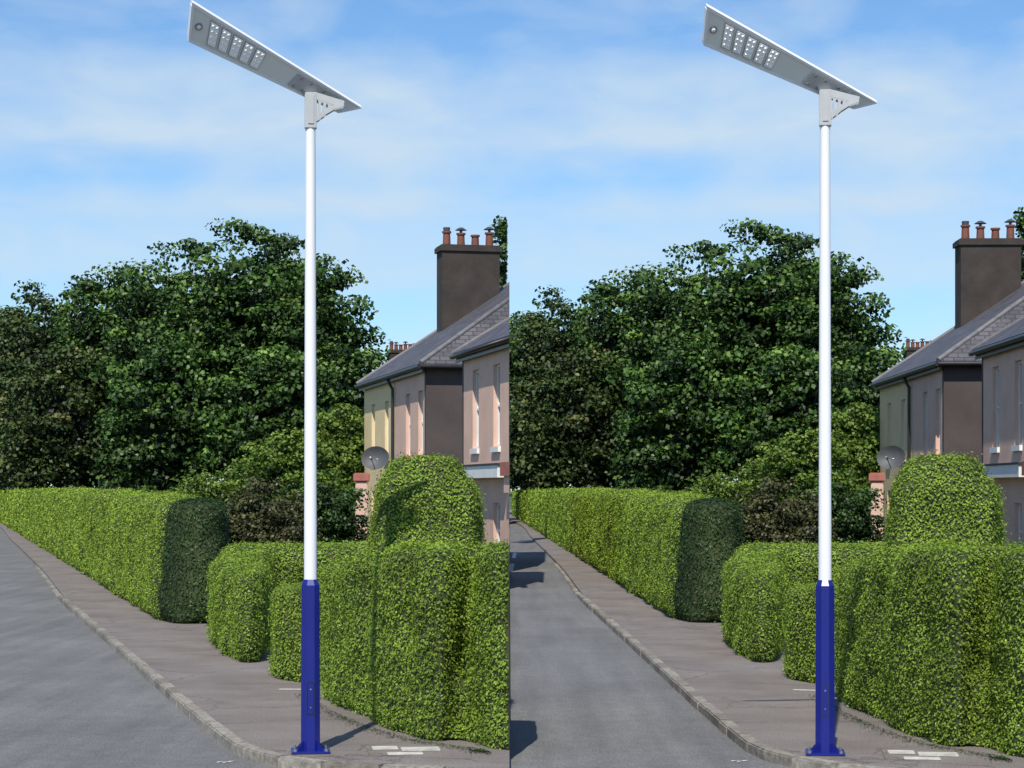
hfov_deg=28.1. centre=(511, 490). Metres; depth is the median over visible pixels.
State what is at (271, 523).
berberis bush
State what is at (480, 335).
ridge tiles
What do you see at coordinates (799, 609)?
round hedge
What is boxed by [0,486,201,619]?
long privet hedge
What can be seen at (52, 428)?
sycamore tree
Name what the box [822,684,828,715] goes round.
service door
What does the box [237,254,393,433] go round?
sycamore tree
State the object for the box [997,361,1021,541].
window frames
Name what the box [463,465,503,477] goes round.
canopy fascia
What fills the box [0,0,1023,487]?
sky
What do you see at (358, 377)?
sycamore tree
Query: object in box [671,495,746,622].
rounded dark bush
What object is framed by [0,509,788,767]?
road
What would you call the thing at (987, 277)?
chimney stack
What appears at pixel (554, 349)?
sycamore tree
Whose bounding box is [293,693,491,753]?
hedge clippings
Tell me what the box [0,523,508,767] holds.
pavement
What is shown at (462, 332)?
ridge tiles
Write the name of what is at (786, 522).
berberis bush
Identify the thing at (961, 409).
gable wall
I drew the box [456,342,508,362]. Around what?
fascia
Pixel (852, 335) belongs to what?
sycamore tree
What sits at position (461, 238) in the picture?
chimney pots
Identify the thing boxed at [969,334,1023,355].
gutter
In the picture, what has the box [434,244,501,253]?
chimney cope
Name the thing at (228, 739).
kerb
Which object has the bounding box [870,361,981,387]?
gutter
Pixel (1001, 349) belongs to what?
fascia
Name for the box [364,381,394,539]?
cream wall
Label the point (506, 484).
porch wall
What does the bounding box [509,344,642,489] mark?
sycamore tree
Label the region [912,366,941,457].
pink wall
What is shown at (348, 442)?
ornamental tree
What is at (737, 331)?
sycamore tree
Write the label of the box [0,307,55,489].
sycamore tree
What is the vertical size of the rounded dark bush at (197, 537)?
2.303 m
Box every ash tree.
[483,208,507,286]
[1004,204,1023,281]
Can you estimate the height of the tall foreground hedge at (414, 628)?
2.796 m
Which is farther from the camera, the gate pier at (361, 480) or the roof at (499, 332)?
the gate pier at (361, 480)
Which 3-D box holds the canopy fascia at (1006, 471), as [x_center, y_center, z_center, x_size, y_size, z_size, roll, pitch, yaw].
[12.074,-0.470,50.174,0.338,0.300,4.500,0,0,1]
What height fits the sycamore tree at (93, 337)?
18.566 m
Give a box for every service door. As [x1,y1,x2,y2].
[307,683,313,713]
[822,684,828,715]
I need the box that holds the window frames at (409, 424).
[388,391,422,454]
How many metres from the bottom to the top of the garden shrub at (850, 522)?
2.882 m
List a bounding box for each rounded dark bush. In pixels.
[156,495,231,623]
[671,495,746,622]
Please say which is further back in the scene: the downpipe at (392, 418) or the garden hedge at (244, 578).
the downpipe at (392, 418)
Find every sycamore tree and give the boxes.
[0,281,96,490]
[0,306,36,487]
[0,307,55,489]
[0,341,128,489]
[36,256,166,489]
[78,334,254,495]
[91,235,222,490]
[130,223,339,496]
[186,350,363,491]
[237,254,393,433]
[247,234,354,345]
[327,357,378,437]
[509,286,615,490]
[509,310,556,505]
[509,312,574,494]
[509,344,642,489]
[556,260,681,488]
[596,336,768,495]
[608,237,736,490]
[646,225,854,485]
[700,350,879,487]
[739,233,869,323]
[752,252,910,428]
[842,355,894,433]
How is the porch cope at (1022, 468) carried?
attached to the front wall at (1006, 362)
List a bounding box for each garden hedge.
[204,538,369,662]
[718,538,885,661]
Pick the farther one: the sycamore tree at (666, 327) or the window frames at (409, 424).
the sycamore tree at (666, 327)
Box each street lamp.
[187,0,361,754]
[702,3,877,755]
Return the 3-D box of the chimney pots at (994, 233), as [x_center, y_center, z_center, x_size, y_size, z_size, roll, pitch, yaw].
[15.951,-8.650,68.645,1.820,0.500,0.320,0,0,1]
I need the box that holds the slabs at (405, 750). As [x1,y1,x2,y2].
[372,746,439,754]
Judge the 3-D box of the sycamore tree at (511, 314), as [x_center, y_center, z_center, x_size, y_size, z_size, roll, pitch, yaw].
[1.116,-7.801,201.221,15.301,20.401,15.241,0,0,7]
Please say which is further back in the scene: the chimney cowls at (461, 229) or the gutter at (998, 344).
the chimney cowls at (461, 229)
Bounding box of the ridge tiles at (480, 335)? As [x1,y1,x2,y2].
[452,317,508,353]
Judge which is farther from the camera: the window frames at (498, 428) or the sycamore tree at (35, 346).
the sycamore tree at (35, 346)
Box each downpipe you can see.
[385,379,393,461]
[902,377,910,461]
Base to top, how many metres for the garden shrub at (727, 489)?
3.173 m
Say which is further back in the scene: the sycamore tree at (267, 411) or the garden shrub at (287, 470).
the sycamore tree at (267, 411)
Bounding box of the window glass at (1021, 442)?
[1021,364,1021,544]
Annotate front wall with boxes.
[464,347,508,544]
[983,345,1023,545]
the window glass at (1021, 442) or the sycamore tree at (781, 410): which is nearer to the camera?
the window glass at (1021, 442)
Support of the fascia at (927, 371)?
attached to the roof at (930, 353)
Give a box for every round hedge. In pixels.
[266,580,323,682]
[780,581,838,683]
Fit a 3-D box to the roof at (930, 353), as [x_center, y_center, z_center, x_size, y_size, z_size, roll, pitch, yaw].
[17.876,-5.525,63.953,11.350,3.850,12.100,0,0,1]
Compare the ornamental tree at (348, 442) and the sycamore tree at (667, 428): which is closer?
the ornamental tree at (348, 442)
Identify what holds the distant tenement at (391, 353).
on the garden ground
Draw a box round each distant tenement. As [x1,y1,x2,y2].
[387,341,511,404]
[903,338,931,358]
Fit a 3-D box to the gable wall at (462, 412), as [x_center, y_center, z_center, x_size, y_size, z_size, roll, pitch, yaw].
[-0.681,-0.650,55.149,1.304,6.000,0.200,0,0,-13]
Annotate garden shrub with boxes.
[182,466,250,542]
[227,434,354,530]
[284,471,371,543]
[697,465,756,542]
[741,435,869,527]
[797,471,887,544]
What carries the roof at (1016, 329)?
on the front wall at (1006, 362)
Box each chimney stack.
[437,250,499,332]
[955,245,1020,328]
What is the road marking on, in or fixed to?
on the road
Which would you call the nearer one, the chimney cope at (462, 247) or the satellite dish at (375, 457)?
the satellite dish at (375, 457)
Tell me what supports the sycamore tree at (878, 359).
on the garden ground
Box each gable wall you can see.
[425,368,461,464]
[462,361,463,464]
[942,366,981,463]
[982,358,982,463]
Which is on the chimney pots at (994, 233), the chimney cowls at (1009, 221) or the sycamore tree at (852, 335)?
the chimney cowls at (1009, 221)
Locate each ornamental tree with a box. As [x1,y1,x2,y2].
[291,398,365,511]
[805,397,880,521]
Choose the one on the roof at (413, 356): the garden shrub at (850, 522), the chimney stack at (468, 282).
the chimney stack at (468, 282)
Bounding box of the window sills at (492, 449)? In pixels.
[469,446,500,453]
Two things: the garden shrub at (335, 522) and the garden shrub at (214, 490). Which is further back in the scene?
the garden shrub at (214, 490)
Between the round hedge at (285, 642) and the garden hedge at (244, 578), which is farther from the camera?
the garden hedge at (244, 578)
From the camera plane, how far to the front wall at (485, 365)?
51.79 m
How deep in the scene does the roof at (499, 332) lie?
52.69 m
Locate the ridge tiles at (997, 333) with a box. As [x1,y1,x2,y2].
[970,316,1023,350]
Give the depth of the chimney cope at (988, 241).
68.08 m
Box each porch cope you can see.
[500,462,508,475]
[1022,461,1023,475]
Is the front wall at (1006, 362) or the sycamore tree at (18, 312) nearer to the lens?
the front wall at (1006, 362)
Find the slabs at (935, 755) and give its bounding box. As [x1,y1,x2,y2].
[887,750,958,759]
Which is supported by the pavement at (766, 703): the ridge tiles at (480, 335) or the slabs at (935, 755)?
the slabs at (935, 755)
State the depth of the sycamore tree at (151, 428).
121.77 m
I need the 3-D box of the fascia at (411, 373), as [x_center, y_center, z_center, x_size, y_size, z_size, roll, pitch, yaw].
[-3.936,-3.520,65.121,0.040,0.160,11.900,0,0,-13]
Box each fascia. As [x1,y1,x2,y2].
[359,368,422,390]
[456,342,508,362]
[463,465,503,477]
[874,366,940,389]
[975,340,1023,359]
[983,464,1023,477]
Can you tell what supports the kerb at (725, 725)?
on the road
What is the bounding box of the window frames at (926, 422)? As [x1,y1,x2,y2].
[904,389,940,454]
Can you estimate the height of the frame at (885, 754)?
0.009 m
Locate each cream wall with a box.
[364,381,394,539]
[880,379,911,539]
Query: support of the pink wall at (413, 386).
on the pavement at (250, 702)
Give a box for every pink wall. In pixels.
[395,368,424,459]
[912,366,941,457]
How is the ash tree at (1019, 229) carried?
on the garden ground
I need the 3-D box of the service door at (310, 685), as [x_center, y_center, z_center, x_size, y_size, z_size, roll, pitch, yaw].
[-1.763,1.820,17.937,0.060,0.280,0.010,0,0,-7]
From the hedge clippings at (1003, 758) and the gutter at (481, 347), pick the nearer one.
the hedge clippings at (1003, 758)
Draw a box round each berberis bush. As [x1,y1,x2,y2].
[215,482,327,544]
[729,482,842,545]
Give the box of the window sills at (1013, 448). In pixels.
[989,445,1021,452]
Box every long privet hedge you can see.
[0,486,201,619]
[510,486,715,618]
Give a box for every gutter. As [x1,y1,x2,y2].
[354,364,461,388]
[450,336,508,359]
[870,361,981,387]
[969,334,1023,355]
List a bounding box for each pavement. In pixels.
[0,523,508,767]
[509,510,1023,767]
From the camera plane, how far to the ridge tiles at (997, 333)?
53.29 m
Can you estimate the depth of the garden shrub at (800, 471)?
58.74 m
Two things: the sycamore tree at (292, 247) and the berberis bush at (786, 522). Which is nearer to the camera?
the berberis bush at (786, 522)
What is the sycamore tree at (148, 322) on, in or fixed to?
on the garden ground
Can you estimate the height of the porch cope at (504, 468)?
0.328 m
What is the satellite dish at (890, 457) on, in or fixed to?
attached to the cream wall at (893, 397)
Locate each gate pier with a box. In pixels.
[353,473,369,542]
[868,473,885,541]
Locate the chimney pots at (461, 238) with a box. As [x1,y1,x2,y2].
[442,231,493,244]
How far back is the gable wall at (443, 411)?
59.67 m
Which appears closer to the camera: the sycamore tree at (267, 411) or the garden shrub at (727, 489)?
the garden shrub at (727, 489)
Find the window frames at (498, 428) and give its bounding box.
[476,364,499,541]
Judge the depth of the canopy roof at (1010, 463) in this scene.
49.53 m
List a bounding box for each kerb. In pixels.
[33,565,445,767]
[553,563,893,767]
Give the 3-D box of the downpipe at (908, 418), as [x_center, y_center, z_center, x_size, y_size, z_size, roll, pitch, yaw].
[12.259,-0.666,63.768,0.098,5.931,0.426,0,0,-27]
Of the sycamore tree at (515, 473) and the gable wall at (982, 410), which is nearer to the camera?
the gable wall at (982, 410)
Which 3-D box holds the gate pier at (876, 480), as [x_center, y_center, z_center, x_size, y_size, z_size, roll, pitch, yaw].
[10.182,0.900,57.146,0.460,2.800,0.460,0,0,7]
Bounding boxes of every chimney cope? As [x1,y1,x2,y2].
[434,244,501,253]
[953,238,1023,248]
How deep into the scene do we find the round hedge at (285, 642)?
24.82 m
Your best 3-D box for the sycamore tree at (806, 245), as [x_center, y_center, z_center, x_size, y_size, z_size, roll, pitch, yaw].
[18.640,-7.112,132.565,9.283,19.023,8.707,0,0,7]
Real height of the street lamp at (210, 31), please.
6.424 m
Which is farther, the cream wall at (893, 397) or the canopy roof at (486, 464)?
the cream wall at (893, 397)
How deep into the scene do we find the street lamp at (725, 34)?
17.84 m
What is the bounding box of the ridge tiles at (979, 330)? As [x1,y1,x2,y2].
[871,280,1023,381]
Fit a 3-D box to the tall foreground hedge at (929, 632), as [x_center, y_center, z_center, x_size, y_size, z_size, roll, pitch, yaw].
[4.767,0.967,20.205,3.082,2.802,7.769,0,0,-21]
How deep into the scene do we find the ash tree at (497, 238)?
88.22 m
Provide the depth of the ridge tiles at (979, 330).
59.65 m
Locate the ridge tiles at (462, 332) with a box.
[356,282,508,383]
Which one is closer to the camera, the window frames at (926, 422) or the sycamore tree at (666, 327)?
the window frames at (926, 422)
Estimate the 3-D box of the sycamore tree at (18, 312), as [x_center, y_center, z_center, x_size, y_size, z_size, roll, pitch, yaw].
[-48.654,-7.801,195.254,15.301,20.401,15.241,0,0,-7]
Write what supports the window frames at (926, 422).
attached to the pink wall at (930, 384)
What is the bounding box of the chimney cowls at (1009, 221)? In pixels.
[962,219,1015,225]
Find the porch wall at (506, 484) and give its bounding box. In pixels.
[504,476,508,492]
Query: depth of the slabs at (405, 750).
18.08 m
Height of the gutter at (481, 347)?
0.140 m
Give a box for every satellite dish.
[361,446,388,469]
[877,446,905,468]
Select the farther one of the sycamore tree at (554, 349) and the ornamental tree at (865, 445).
the sycamore tree at (554, 349)
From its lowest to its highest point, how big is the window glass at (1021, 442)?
4.830 m
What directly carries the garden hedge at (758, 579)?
on the garden ground
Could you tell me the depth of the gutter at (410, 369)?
60.82 m
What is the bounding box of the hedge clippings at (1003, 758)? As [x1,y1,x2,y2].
[813,699,1010,760]
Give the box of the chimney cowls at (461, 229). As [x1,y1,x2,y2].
[443,227,494,232]
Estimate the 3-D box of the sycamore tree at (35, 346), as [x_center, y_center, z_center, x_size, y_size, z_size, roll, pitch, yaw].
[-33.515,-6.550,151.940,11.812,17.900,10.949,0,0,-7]
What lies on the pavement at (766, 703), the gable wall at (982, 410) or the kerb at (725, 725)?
the gable wall at (982, 410)
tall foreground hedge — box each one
[319,449,508,749]
[833,449,1023,757]
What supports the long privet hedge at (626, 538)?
on the garden ground
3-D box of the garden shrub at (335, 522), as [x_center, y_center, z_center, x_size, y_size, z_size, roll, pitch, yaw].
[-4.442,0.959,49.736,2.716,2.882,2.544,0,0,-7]
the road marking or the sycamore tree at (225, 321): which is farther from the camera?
the sycamore tree at (225, 321)
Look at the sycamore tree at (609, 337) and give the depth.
141.38 m
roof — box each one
[358,285,508,383]
[454,320,508,353]
[462,463,499,466]
[872,283,1023,382]
[973,319,1023,349]
[979,462,1021,465]
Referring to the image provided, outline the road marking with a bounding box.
[509,553,516,570]
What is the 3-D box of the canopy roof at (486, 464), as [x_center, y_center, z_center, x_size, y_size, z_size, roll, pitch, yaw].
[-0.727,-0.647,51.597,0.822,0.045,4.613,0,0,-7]
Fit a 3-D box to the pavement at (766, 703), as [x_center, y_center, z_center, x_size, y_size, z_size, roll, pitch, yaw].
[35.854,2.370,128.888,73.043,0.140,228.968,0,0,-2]
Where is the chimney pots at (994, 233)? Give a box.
[961,224,1014,237]
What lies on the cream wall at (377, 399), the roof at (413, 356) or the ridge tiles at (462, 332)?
the roof at (413, 356)
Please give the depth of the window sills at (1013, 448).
49.90 m
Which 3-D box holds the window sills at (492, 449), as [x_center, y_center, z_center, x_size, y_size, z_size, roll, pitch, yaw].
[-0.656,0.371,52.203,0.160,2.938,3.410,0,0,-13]

